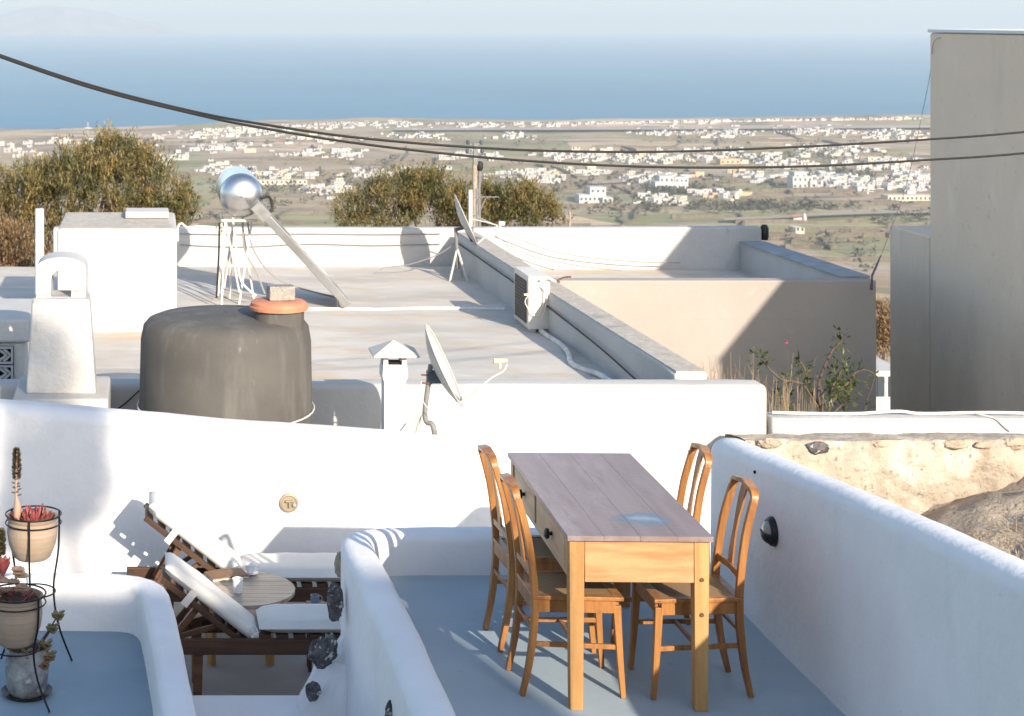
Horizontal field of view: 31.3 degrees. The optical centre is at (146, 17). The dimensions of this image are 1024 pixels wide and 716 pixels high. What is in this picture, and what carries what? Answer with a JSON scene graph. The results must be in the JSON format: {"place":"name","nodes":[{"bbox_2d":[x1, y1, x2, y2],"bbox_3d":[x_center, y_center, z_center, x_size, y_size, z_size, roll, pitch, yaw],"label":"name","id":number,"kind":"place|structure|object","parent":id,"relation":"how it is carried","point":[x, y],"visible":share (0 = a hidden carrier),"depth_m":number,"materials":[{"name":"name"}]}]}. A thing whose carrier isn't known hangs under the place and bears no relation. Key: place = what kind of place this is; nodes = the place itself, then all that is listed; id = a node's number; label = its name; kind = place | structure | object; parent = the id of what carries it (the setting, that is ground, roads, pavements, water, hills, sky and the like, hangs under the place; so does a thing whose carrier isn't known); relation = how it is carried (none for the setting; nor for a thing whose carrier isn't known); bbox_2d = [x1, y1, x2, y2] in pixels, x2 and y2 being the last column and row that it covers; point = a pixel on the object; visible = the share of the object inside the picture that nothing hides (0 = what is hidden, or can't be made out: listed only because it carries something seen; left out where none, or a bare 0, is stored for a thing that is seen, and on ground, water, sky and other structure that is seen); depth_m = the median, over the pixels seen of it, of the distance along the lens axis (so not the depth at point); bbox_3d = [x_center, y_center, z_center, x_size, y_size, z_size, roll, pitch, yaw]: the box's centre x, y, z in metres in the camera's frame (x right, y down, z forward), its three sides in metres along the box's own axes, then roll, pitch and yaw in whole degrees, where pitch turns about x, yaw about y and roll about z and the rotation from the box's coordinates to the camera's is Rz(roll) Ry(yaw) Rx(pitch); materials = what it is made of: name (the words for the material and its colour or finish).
{"place":"outdoors","nodes":[
{"label":"outdoors","id":0,"kind":"place"},
{"bbox_2d":[0,631,152,715],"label":"side terrace floor","id":1,"kind":"structure","parent":0,"point":[103,673],"depth_m":9.17,"materials":[{"name":"blue paint"}]},
{"bbox_2d":[0,583,49,712],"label":"plant stand","id":2,"kind":"object","parent":1,"relation":"on","point":[35,639],"visible":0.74,"depth_m":8.77,"materials":[{"name":"black metal"}]},
{"bbox_2d":[0,586,42,648],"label":"clay pot","id":3,"kind":"object","parent":2,"relation":"on","point":[17,630],"visible":0.89,"depth_m":8.75,"materials":[{"name":"ceramic"}]},
{"bbox_2d":[0,527,35,601],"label":"succulent","id":4,"kind":"object","parent":3,"relation":"in","point":[19,572],"visible":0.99,"depth_m":8.84,"materials":[{"name":"red plant"}]},
{"bbox_2d":[1,684,52,701],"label":"pot saucer","id":5,"kind":"object","parent":1,"relation":"on","point":[9,696],"visible":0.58,"depth_m":8.92,"materials":[{"name":"black plastic"}]},
{"bbox_2d":[5,638,48,698],"bbox_3d":[-0.610,3.331,8.970,0.230,0.240,0.230,0,0,0],"label":"silver pot","id":6,"kind":"object","parent":5,"relation":"on","point":[21,681],"visible":0.68,"depth_m":8.88,"materials":[{"name":"metal"}]},
{"bbox_2d":[7,610,64,669],"bbox_3d":[-0.557,3.173,8.922,0.300,0.284,0.120,0,0,-12],"label":"succulent","id":7,"kind":"object","parent":6,"relation":"in","point":[52,628],"visible":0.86,"depth_m":8.93,"materials":[{"name":"green plant"}]},
{"bbox_2d":[0,505,72,661],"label":"plant stand","id":8,"kind":"object","parent":1,"relation":"on","point":[58,547],"visible":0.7,"depth_m":9.38,"materials":[{"name":"black metal"}]},
{"bbox_2d":[7,508,57,562],"bbox_3d":[-0.606,2.761,9.330,0.273,0.225,0.273,0,0,0],"label":"clay pot","id":9,"kind":"object","parent":8,"relation":"on","point":[42,543],"visible":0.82,"depth_m":9.23,"materials":[{"name":"ceramic"}]},
{"bbox_2d":[6,447,58,520],"bbox_3d":[-0.590,2.483,9.318,0.253,0.404,0.216,0,0,27],"label":"succulent","id":10,"kind":"object","parent":9,"relation":"in","point":[31,514],"visible":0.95,"depth_m":9.30,"materials":[{"name":"red plant"}]},
{"bbox_2d":[0,5,203,35],"bbox_3d":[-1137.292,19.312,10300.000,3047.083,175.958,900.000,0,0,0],"label":"distant hills","id":11,"kind":"structure","parent":0,"point":[44,20],"depth_m":10021.89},
{"bbox_2d":[173,602,340,694],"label":"patio floor","id":12,"kind":"structure","parent":0,"point":[250,675],"depth_m":10.56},
{"bbox_2d":[127,491,340,608],"bbox_3d":[0.870,3.541,11.479,2.000,0.819,0.454,0,0,0],"label":"sun lounger","id":13,"kind":"object","parent":12,"relation":"on","point":[306,570],"visible":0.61,"depth_m":11.33,"materials":[{"name":"fabric"}]},
{"bbox_2d":[184,571,294,665],"bbox_3d":[0.576,3.742,10.880,0.690,0.416,0.686,0,0,0],"label":"round table","id":14,"kind":"object","parent":12,"relation":"on","point":[260,589],"visible":0.57,"depth_m":10.78,"materials":[{"name":"grey wood"}]},
{"bbox_2d":[204,568,249,581],"bbox_3d":[0.508,3.520,11.088,0.250,0.027,0.160,0,0,-18],"label":"open book","id":15,"kind":"object","parent":14,"relation":"on","point":[223,574],"visible":0.98,"depth_m":11.06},
{"bbox_2d":[232,577,242,593],"bbox_3d":[0.561,3.489,10.778,0.068,0.088,0.068,0,0,0],"label":"white tumbler","id":16,"kind":"object","parent":14,"relation":"on","point":[237,584],"visible":1,"depth_m":10.75,"materials":[{"name":"white ceramic"}]},
{"bbox_2d":[244,563,258,575],"bbox_3d":[0.662,3.502,11.132,0.110,0.063,0.104,0,0,0],"label":"coffee cup","id":17,"kind":"object","parent":14,"relation":"on","point":[250,570],"visible":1,"depth_m":11.12,"materials":[{"name":"white ceramic"}]},
{"bbox_2d":[192,695,303,715],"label":"step","id":18,"kind":"object","parent":12,"relation":"on","point":[244,705],"visible":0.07,"depth_m":9.38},
{"bbox_2d":[160,552,340,694],"bbox_3d":[0.970,3.559,10.279,1.900,0.782,0.394,0,0,0],"label":"sun lounger","id":19,"kind":"object","parent":12,"relation":"on","point":[229,616],"visible":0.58,"depth_m":10.14,"materials":[{"name":"fabric"}]},
{"bbox_2d":[296,551,346,715],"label":"wall buttress","id":20,"kind":"structure","parent":12,"relation":"on","point":[323,692],"depth_m":9.19,"materials":[{"name":"paint"}]},
{"bbox_2d":[306,601,324,671],"bbox_3d":[1.027,3.753,10.640,0.110,0.395,0.120,0,0,0],"label":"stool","id":21,"kind":"object","parent":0,"point":[309,663],"visible":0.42,"depth_m":10.58,"materials":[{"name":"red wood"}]},
{"bbox_2d":[310,594,322,603],"bbox_3d":[1.028,3.528,10.644,0.068,0.052,0.054,0,0,-32],"label":"blue mug","id":22,"kind":"object","parent":21,"relation":"on","point":[315,599],"visible":0.91,"depth_m":10.62,"materials":[{"name":"blue ceramic"}]},
{"bbox_2d":[0,114,929,362],"bbox_3d":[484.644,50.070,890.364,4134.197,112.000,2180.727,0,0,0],"label":"ground","id":23,"kind":"structure","parent":0,"point":[302,211],"depth_m":1207.95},
{"bbox_2d":[0,299,32,378],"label":"breeze block hut","id":24,"kind":"object","parent":23,"relation":"on","point":[15,318],"visible":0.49,"depth_m":14.64,"materials":[{"name":"grey"}]},
{"bbox_2d":[0,195,52,266],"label":"dry shrub","id":25,"kind":"object","parent":23,"relation":"on","point":[8,234],"visible":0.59,"depth_m":24.34,"materials":[{"name":"brown plant"}]},
{"bbox_2d":[0,573,196,715],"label":"side terrace wall","id":26,"kind":"structure","parent":23,"relation":"on","point":[141,609],"depth_m":9.85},
{"bbox_2d":[0,116,209,266],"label":"tamarisk tree","id":27,"kind":"object","parent":23,"relation":"on","point":[110,163],"visible":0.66,"depth_m":26.84,"materials":[{"name":"green plant"}]},
{"bbox_2d":[167,153,188,159],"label":"village house","id":28,"kind":"structure","parent":23,"relation":"on","point":[186,156],"depth_m":1195.18,"materials":[{"name":"grey"}]},
{"bbox_2d":[257,179,306,184],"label":"greenhouse","id":29,"kind":"object","parent":23,"relation":"on","point":[281,181],"visible":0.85,"depth_m":1017.33,"materials":[{"name":"grey"}]},
{"bbox_2d":[302,171,318,178],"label":"village house","id":30,"kind":"structure","parent":23,"relation":"on","point":[309,175],"depth_m":1059.93,"materials":[{"name":"grey"}]},
{"bbox_2d":[330,148,349,152],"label":"village house","id":31,"kind":"structure","parent":23,"relation":"on","point":[340,150],"depth_m":1252.21,"materials":[{"name":"grey"}]},
{"bbox_2d":[339,152,359,156],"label":"village house","id":32,"kind":"structure","parent":23,"relation":"on","point":[351,154],"depth_m":1211.80,"materials":[{"name":"grey"}]},
{"bbox_2d":[0,399,710,586],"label":"white wall","id":33,"kind":"structure","parent":23,"relation":"on","point":[95,475],"depth_m":12.00,"materials":[{"name":"paint"}]},
{"bbox_2d":[279,493,298,512],"bbox_3d":[0.975,3.315,11.982,0.132,0.132,0.056,0,0,0],"label":"wall lamp","id":34,"kind":"object","parent":33,"relation":"attached to","point":[289,502],"visible":1,"depth_m":11.97,"materials":[{"name":"ceramic"}]},
{"bbox_2d":[0,226,766,451],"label":"flat roofed house","id":35,"kind":"structure","parent":23,"relation":"on","point":[539,390],"depth_m":16.50,"materials":[{"name":"paint"}]},
{"bbox_2d":[35,208,43,293],"bbox_3d":[-1.034,2.683,17.000,0.086,1.654,0.084,0,0,0],"label":"vent pipe","id":36,"kind":"object","parent":35,"relation":"on","point":[39,233],"visible":0.34,"depth_m":16.96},
{"bbox_2d":[57,208,176,330],"bbox_3d":[-0.289,2.661,18.550,1.242,1.197,1.300,0,0,0],"label":"roof hut","id":37,"kind":"object","parent":35,"relation":"on","point":[130,255],"visible":0.81,"depth_m":17.90,"materials":[{"name":"white paint"}]},
{"bbox_2d":[177,222,221,240],"bbox_3d":[0.555,2.279,19.057,0.084,0.186,1.053,0,0,29],"label":"white pipe","id":38,"kind":"object","parent":37,"relation":"attached to","point":[183,224],"visible":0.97,"depth_m":18.84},
{"bbox_2d":[216,166,350,307],"bbox_3d":[1.494,2.468,19.844,1.462,1.463,1.512,0,0,0],"label":"solar water heater","id":39,"kind":"object","parent":35,"relation":"on","point":[239,189],"visible":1,"depth_m":19.41,"materials":[{"name":"metal"}]},
{"bbox_2d":[180,233,439,246],"bbox_3d":[2.105,2.866,22.549,3.345,0.182,0.013,0,0,0],"label":"wall cable","id":40,"kind":"object","parent":35,"relation":"attached to","point":[318,243],"depth_m":22.55,"materials":[{"name":"grey"}]},
{"bbox_2d":[308,307,504,310],"bbox_3d":[2.675,3.190,19.183,2.489,0.038,0.099,0,0,-2],"label":"white conduit","id":41,"kind":"object","parent":35,"relation":"on","point":[403,308],"visible":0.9,"depth_m":19.18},
{"bbox_2d":[449,194,504,282],"bbox_3d":[3.964,2.682,21.287,0.615,1.051,0.552,0,0,39],"label":"satellite dish","id":42,"kind":"object","parent":35,"relation":"on","point":[468,231],"visible":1,"depth_m":21.28,"materials":[{"name":"metal"}]},
{"bbox_2d":[380,243,454,269],"bbox_3d":[3.351,2.925,21.564,0.961,0.403,0.041,0,0,18],"label":"dish cable","id":43,"kind":"object","parent":42,"relation":"attached to","point":[418,261],"visible":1,"depth_m":21.56,"materials":[{"name":"grey plastic"}]},
{"bbox_2d":[514,267,555,332],"bbox_3d":[3.984,2.912,18.104,0.322,0.572,0.752,0,0,0],"label":"air conditioner","id":44,"kind":"object","parent":35,"relation":"on","point":[531,289],"visible":1,"depth_m":17.78,"materials":[{"name":"grey"}]},
{"bbox_2d":[458,243,635,378],"bbox_3d":[4.037,2.980,18.250,0.031,0.257,8.103,0,0,-1],"label":"parapet cable","id":45,"kind":"object","parent":35,"relation":"attached to","point":[604,351],"visible":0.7,"depth_m":16.77,"materials":[{"name":"black plastic"}]},
{"bbox_2d":[536,329,611,378],"bbox_3d":[3.982,3.171,16.715,0.202,0.074,3.266,0,0,0],"label":"insulated pipe","id":46,"kind":"object","parent":35,"relation":"on","point":[566,350],"visible":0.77,"depth_m":16.21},
{"bbox_2d":[324,154,493,226],"bbox_3d":[4.663,5.568,30.962,3.144,6.308,1.784,0,0,0],"label":"tamarisk tree","id":47,"kind":"object","parent":23,"relation":"on","point":[411,199],"visible":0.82,"depth_m":30.91,"materials":[{"name":"green plant"}]},
{"bbox_2d":[438,154,456,159],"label":"village house","id":48,"kind":"structure","parent":23,"relation":"on","point":[440,156],"depth_m":1194.76,"materials":[{"name":"grey"}]},
{"bbox_2d":[0,116,929,205],"bbox_3d":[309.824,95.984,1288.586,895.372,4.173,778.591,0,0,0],"label":"distant houses","id":49,"kind":"structure","parent":23,"relation":"on","point":[876,134],"depth_m":1348.53,"materials":[{"name":"grey"}]},
{"bbox_2d":[465,140,483,226],"bbox_3d":[4.490,4.092,24.000,0.256,4.824,0.100,0,0,0],"label":"utility pole","id":50,"kind":"object","parent":23,"relation":"on","point":[477,165],"visible":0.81,"depth_m":23.97,"materials":[{"name":"beige wood"}]},
{"bbox_2d":[25,137,929,271],"bbox_3d":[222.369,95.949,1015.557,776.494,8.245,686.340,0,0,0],"label":"scrub","id":51,"kind":"object","parent":23,"relation":"on","point":[760,205],"visible":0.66,"depth_m":931.52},
{"bbox_2d":[467,188,499,227],"bbox_3d":[4.399,4.248,22.950,0.421,4.021,0.300,0,0,0],"label":"tv antenna","id":52,"kind":"object","parent":23,"relation":"on","point":[470,197],"visible":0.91,"depth_m":22.94,"materials":[{"name":"white paint"}]},
{"bbox_2d":[442,170,576,226],"bbox_3d":[6.382,5.696,31.079,2.470,6.049,1.471,0,0,0],"label":"tamarisk tree","id":53,"kind":"object","parent":23,"relation":"on","point":[509,201],"visible":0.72,"depth_m":30.89,"materials":[{"name":"green plant"}]},
{"bbox_2d":[0,55,1023,168],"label":"overhead cable","id":54,"kind":"object","parent":23,"relation":"on","point":[415,150],"visible":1,"depth_m":10.11,"materials":[{"name":"black plastic"}]},
{"bbox_2d":[0,54,1023,152],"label":"overhead cable","id":55,"kind":"object","parent":23,"relation":"on","point":[506,149],"visible":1,"depth_m":10.30,"materials":[{"name":"black plastic"}]},
{"bbox_2d":[122,129,929,261],"bbox_3d":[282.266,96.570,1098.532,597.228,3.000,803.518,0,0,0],"label":"field walls","id":56,"kind":"structure","parent":23,"relation":"on","point":[849,233],"depth_m":973.73,"materials":[{"name":"stone"}]},
{"bbox_2d":[525,174,550,182],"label":"village house","id":57,"kind":"structure","parent":23,"relation":"on","point":[545,179],"depth_m":1031.91,"materials":[{"name":"grey"}]},
{"bbox_2d":[542,174,565,180],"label":"village house","id":58,"kind":"structure","parent":23,"relation":"on","point":[562,175],"depth_m":1046.32,"materials":[{"name":"grey"}]},
{"bbox_2d":[575,169,598,175],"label":"village house","id":59,"kind":"structure","parent":23,"relation":"on","point":[591,171],"depth_m":1076.88,"materials":[{"name":"grey"}]},
{"bbox_2d":[575,186,612,202],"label":"white villa","id":60,"kind":"object","parent":23,"relation":"on","point":[594,194],"visible":0.92,"depth_m":917.20,"materials":[{"name":"grey"}]},
{"bbox_2d":[637,191,667,197],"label":"village house","id":61,"kind":"structure","parent":23,"relation":"on","point":[661,195],"depth_m":932.75,"materials":[{"name":"grey"}]},
{"bbox_2d":[395,125,929,129],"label":"runway","id":62,"kind":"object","parent":23,"relation":"on","point":[658,128],"visible":0.92,"depth_m":1498.84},
{"bbox_2d":[651,175,687,190],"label":"white villa","id":63,"kind":"object","parent":23,"relation":"on","point":[671,181],"visible":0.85,"depth_m":981.86,"materials":[{"name":"grey"}]},
{"bbox_2d":[471,226,875,411],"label":"beige house","id":64,"kind":"structure","parent":23,"relation":"on","point":[729,297],"depth_m":19.00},
{"bbox_2d":[494,232,679,270],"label":"sagging cables","id":65,"kind":"object","parent":64,"relation":"attached to","point":[576,255],"visible":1,"depth_m":22.39,"materials":[{"name":"grey plastic"}]},
{"bbox_2d":[760,224,768,239],"bbox_3d":[7.985,2.778,22.680,0.110,0.200,0.107,0,0,0],"label":"roof lantern","id":66,"kind":"object","parent":64,"relation":"attached to","point":[764,231],"visible":1,"depth_m":22.64,"materials":[{"name":"black plastic"}]},
{"bbox_2d":[686,189,711,194],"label":"village house","id":67,"kind":"structure","parent":23,"relation":"on","point":[704,191],"depth_m":957.93,"materials":[{"name":"grey"}]},
{"bbox_2d":[700,192,717,197],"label":"village house","id":68,"kind":"structure","parent":23,"relation":"on","point":[710,193],"depth_m":940.22,"materials":[{"name":"beige"}]},
{"bbox_2d":[716,158,739,163],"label":"ochre house","id":69,"kind":"structure","parent":23,"relation":"on","point":[728,160],"depth_m":1153.31,"materials":[{"name":"beige"}]},
{"bbox_2d":[718,191,739,198],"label":"village house","id":70,"kind":"structure","parent":23,"relation":"on","point":[725,194],"depth_m":935.12,"materials":[{"name":"grey"}]},
{"bbox_2d":[695,353,826,411],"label":"dry stems","id":71,"kind":"object","parent":23,"relation":"on","point":[786,406],"visible":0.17,"depth_m":15.20,"materials":[{"name":"plant"}]},
{"bbox_2d":[788,225,804,233],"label":"field hut","id":72,"kind":"object","parent":23,"relation":"on","point":[796,229],"visible":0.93,"depth_m":792.77,"materials":[{"name":"grey"}]},
{"bbox_2d":[790,212,806,219],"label":"chapel","id":73,"kind":"structure","parent":23,"relation":"on","point":[799,218],"depth_m":838.01,"materials":[{"name":"white"}]},
{"bbox_2d":[787,171,816,187],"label":"white tower house","id":74,"kind":"structure","parent":23,"relation":"on","point":[795,179],"depth_m":991.35,"materials":[{"name":"grey"}]},
{"bbox_2d":[747,326,884,411],"bbox_3d":[5.971,3.560,15.573,1.262,1.621,0.491,0,0,-8],"label":"fig shrub","id":75,"kind":"object","parent":23,"relation":"on","point":[837,393],"visible":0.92,"depth_m":15.61,"materials":[{"name":"green plant"}]},
{"bbox_2d":[853,165,869,170],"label":"village house","id":76,"kind":"structure","parent":23,"relation":"on","point":[858,167],"depth_m":1115.87,"materials":[{"name":"grey"}]},
{"bbox_2d":[854,186,873,190],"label":"village house","id":77,"kind":"structure","parent":23,"relation":"on","point":[859,188],"depth_m":972.46,"materials":[{"name":"grey"}]},
{"bbox_2d":[710,438,1023,715],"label":"curved white wall","id":78,"kind":"structure","parent":23,"relation":"on","point":[858,602],"depth_m":7.44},
{"bbox_2d":[760,516,777,546],"bbox_3d":[3.055,2.519,8.600,0.086,0.144,0.144,0,0,0],"label":"wall lamp","id":79,"kind":"object","parent":78,"relation":"attached to","point":[769,532],"visible":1,"depth_m":8.56,"materials":[{"name":"black plastic"}]},
{"bbox_2d":[725,432,1023,513],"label":"rubble wall","id":80,"kind":"structure","parent":23,"relation":"on","point":[920,473],"depth_m":13.17,"materials":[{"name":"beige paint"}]},
{"bbox_2d":[876,293,889,360],"bbox_3d":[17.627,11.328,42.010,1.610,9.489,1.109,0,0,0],"label":"shrub","id":81,"kind":"object","parent":23,"relation":"on","point":[882,334],"visible":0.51,"depth_m":41.84,"materials":[{"name":"brown plant"}]},
{"bbox_2d":[876,357,889,410],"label":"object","id":82,"kind":"structure","parent":23,"relation":"on","point":[883,391],"depth_m":40.00,"materials":[{"name":"grey"}]},
{"bbox_2d":[877,376,884,395],"bbox_3d":[16.727,8.408,40.005,0.160,0.450,0.090,0,0,0],"label":"window","id":83,"kind":"structure","parent":82,"relation":"in","point":[880,384],"depth_m":39.96,"materials":[{"name":"grey"}]},
{"bbox_2d":[766,412,1023,434],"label":"white wall","id":84,"kind":"structure","parent":23,"relation":"on","point":[892,423],"depth_m":13.69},
{"bbox_2d":[772,410,1023,430],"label":"white cable","id":85,"kind":"object","parent":84,"relation":"on","point":[982,413],"visible":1,"depth_m":13.79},
{"bbox_2d":[889,165,904,170],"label":"village house","id":86,"kind":"structure","parent":23,"relation":"on","point":[894,167],"depth_m":1112.81,"materials":[{"name":"grey"}]},
{"bbox_2d":[881,194,929,200],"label":"pink terrace","id":87,"kind":"structure","parent":23,"relation":"on","point":[916,197],"depth_m":924.48,"materials":[{"name":"grey"}]},
{"bbox_2d":[890,29,1023,411],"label":"tall building","id":88,"kind":"structure","parent":23,"relation":"on","point":[957,304],"depth_m":19.45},
{"bbox_2d":[873,37,940,275],"bbox_3d":[8.581,1.525,19.754,0.252,2.589,1.876,0,0,45],"label":"stay wire","id":89,"kind":"object","parent":88,"relation":"attached to","point":[912,158],"visible":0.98,"depth_m":20.08,"materials":[{"name":"grey"}]},
{"bbox_2d":[0,34,930,128],"bbox_3d":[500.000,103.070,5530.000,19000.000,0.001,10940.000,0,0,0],"label":"sea","id":90,"kind":"structure","parent":0,"point":[253,77],"depth_m":3048.81,"materials":[{"name":"liquid"}]},
{"bbox_2d":[0,0,1023,33],"label":"sky","id":91,"kind":"structure","parent":0,"point":[191,16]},
{"bbox_2d":[389,575,844,715],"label":"terrace floor","id":92,"kind":"structure","parent":0,"point":[446,613],"depth_m":8.27,"materials":[{"name":"grey paint"}]},
{"bbox_2d":[341,527,710,715],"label":"terrace wall","id":93,"kind":"structure","parent":92,"relation":"on","point":[386,657],"depth_m":8.85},
{"bbox_2d":[385,700,392,715],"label":"lava stone","id":94,"kind":"object","parent":93,"relation":"attached to","point":[388,709],"visible":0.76,"depth_m":7.73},
{"bbox_2d":[477,444,595,652],"bbox_3d":[1.908,2.593,8.659,0.516,0.955,0.409,0,0,-2],"label":"dining chair","id":95,"kind":"object","parent":92,"relation":"on","point":[503,551],"visible":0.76,"depth_m":8.58,"materials":[{"name":"brown wood"}]},
{"bbox_2d":[499,473,625,698],"bbox_3d":[1.903,2.593,8.100,0.516,0.955,0.409,0,0,0],"label":"dining chair","id":96,"kind":"object","parent":92,"relation":"on","point":[538,591],"visible":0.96,"depth_m":7.95,"materials":[{"name":"brown wood"}]},
{"bbox_2d":[508,452,713,711],"bbox_3d":[2.191,2.680,8.485,0.658,0.780,1.490,0,0,2],"label":"wooden table","id":97,"kind":"object","parent":92,"relation":"on","point":[625,519],"visible":0.89,"depth_m":7.86,"materials":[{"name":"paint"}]},
{"bbox_2d":[610,442,712,643],"bbox_3d":[2.532,2.598,8.738,0.516,0.945,0.409,0,0,3],"label":"dining chair","id":98,"kind":"object","parent":92,"relation":"on","point":[704,452],"visible":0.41,"depth_m":8.69,"materials":[{"name":"brown wood"}]},
{"bbox_2d":[628,475,758,699],"bbox_3d":[2.527,2.596,8.080,0.516,0.950,0.409,0,0,0],"label":"dining chair","id":99,"kind":"object","parent":92,"relation":"on","point":[726,598],"visible":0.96,"depth_m":7.96,"materials":[{"name":"brown wood"}]},
{"bbox_2d":[588,171,730,182],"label":"dirt road","id":100,"kind":"structure","parent":0,"point":[646,174],"depth_m":1047.34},
{"bbox_2d":[724,210,929,219],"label":"dirt road","id":101,"kind":"structure","parent":0,"point":[815,214],"depth_m":845.67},
{"bbox_2d":[920,478,1023,559],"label":"rock","id":102,"kind":"object","parent":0,"point":[984,511],"visible":0.08,"depth_m":12.59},
{"bbox_2d":[967,515,1023,559],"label":"dry grass","id":103,"kind":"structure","parent":0,"point":[1008,529],"depth_m":12.24,"materials":[{"name":"plant"}]},
{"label":"service ledge","id":104,"kind":"structure","parent":0,"visible":0},
{"bbox_2d":[13,251,110,407],"bbox_3d":[-0.627,2.732,13.190,0.704,1.901,0.820,0,0,0],"label":"arched chimney","id":105,"kind":"object","parent":104,"relation":"on","point":[61,368],"visible":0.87,"depth_m":12.98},
{"bbox_2d":[137,297,314,423],"bbox_3d":[0.587,2.776,12.971,1.318,1.429,1.301,0,0,0],"label":"water tank","id":106,"kind":"object","parent":104,"relation":"on","point":[252,361],"visible":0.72,"depth_m":12.48,"materials":[{"name":"black plastic"}]},
{"bbox_2d":[266,284,294,300],"bbox_3d":[0.981,2.008,12.801,0.190,0.105,0.120,0,0,-9],"label":"concrete block","id":107,"kind":"object","parent":106,"relation":"on","point":[280,292],"depth_m":12.74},
{"bbox_2d":[369,340,419,430],"bbox_3d":[1.773,2.898,12.555,0.335,1.184,0.330,0,0,0],"label":"chimney flue","id":108,"kind":"object","parent":104,"relation":"on","point":[394,375],"visible":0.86,"depth_m":12.47,"materials":[{"name":"white"}]},
{"bbox_2d":[409,323,507,434],"bbox_3d":[2.136,2.818,12.314,0.558,1.294,0.590,0,0,-42],"label":"satellite dish","id":109,"kind":"object","parent":104,"relation":"on","point":[442,373],"visible":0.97,"depth_m":12.32,"materials":[{"name":"metal"}]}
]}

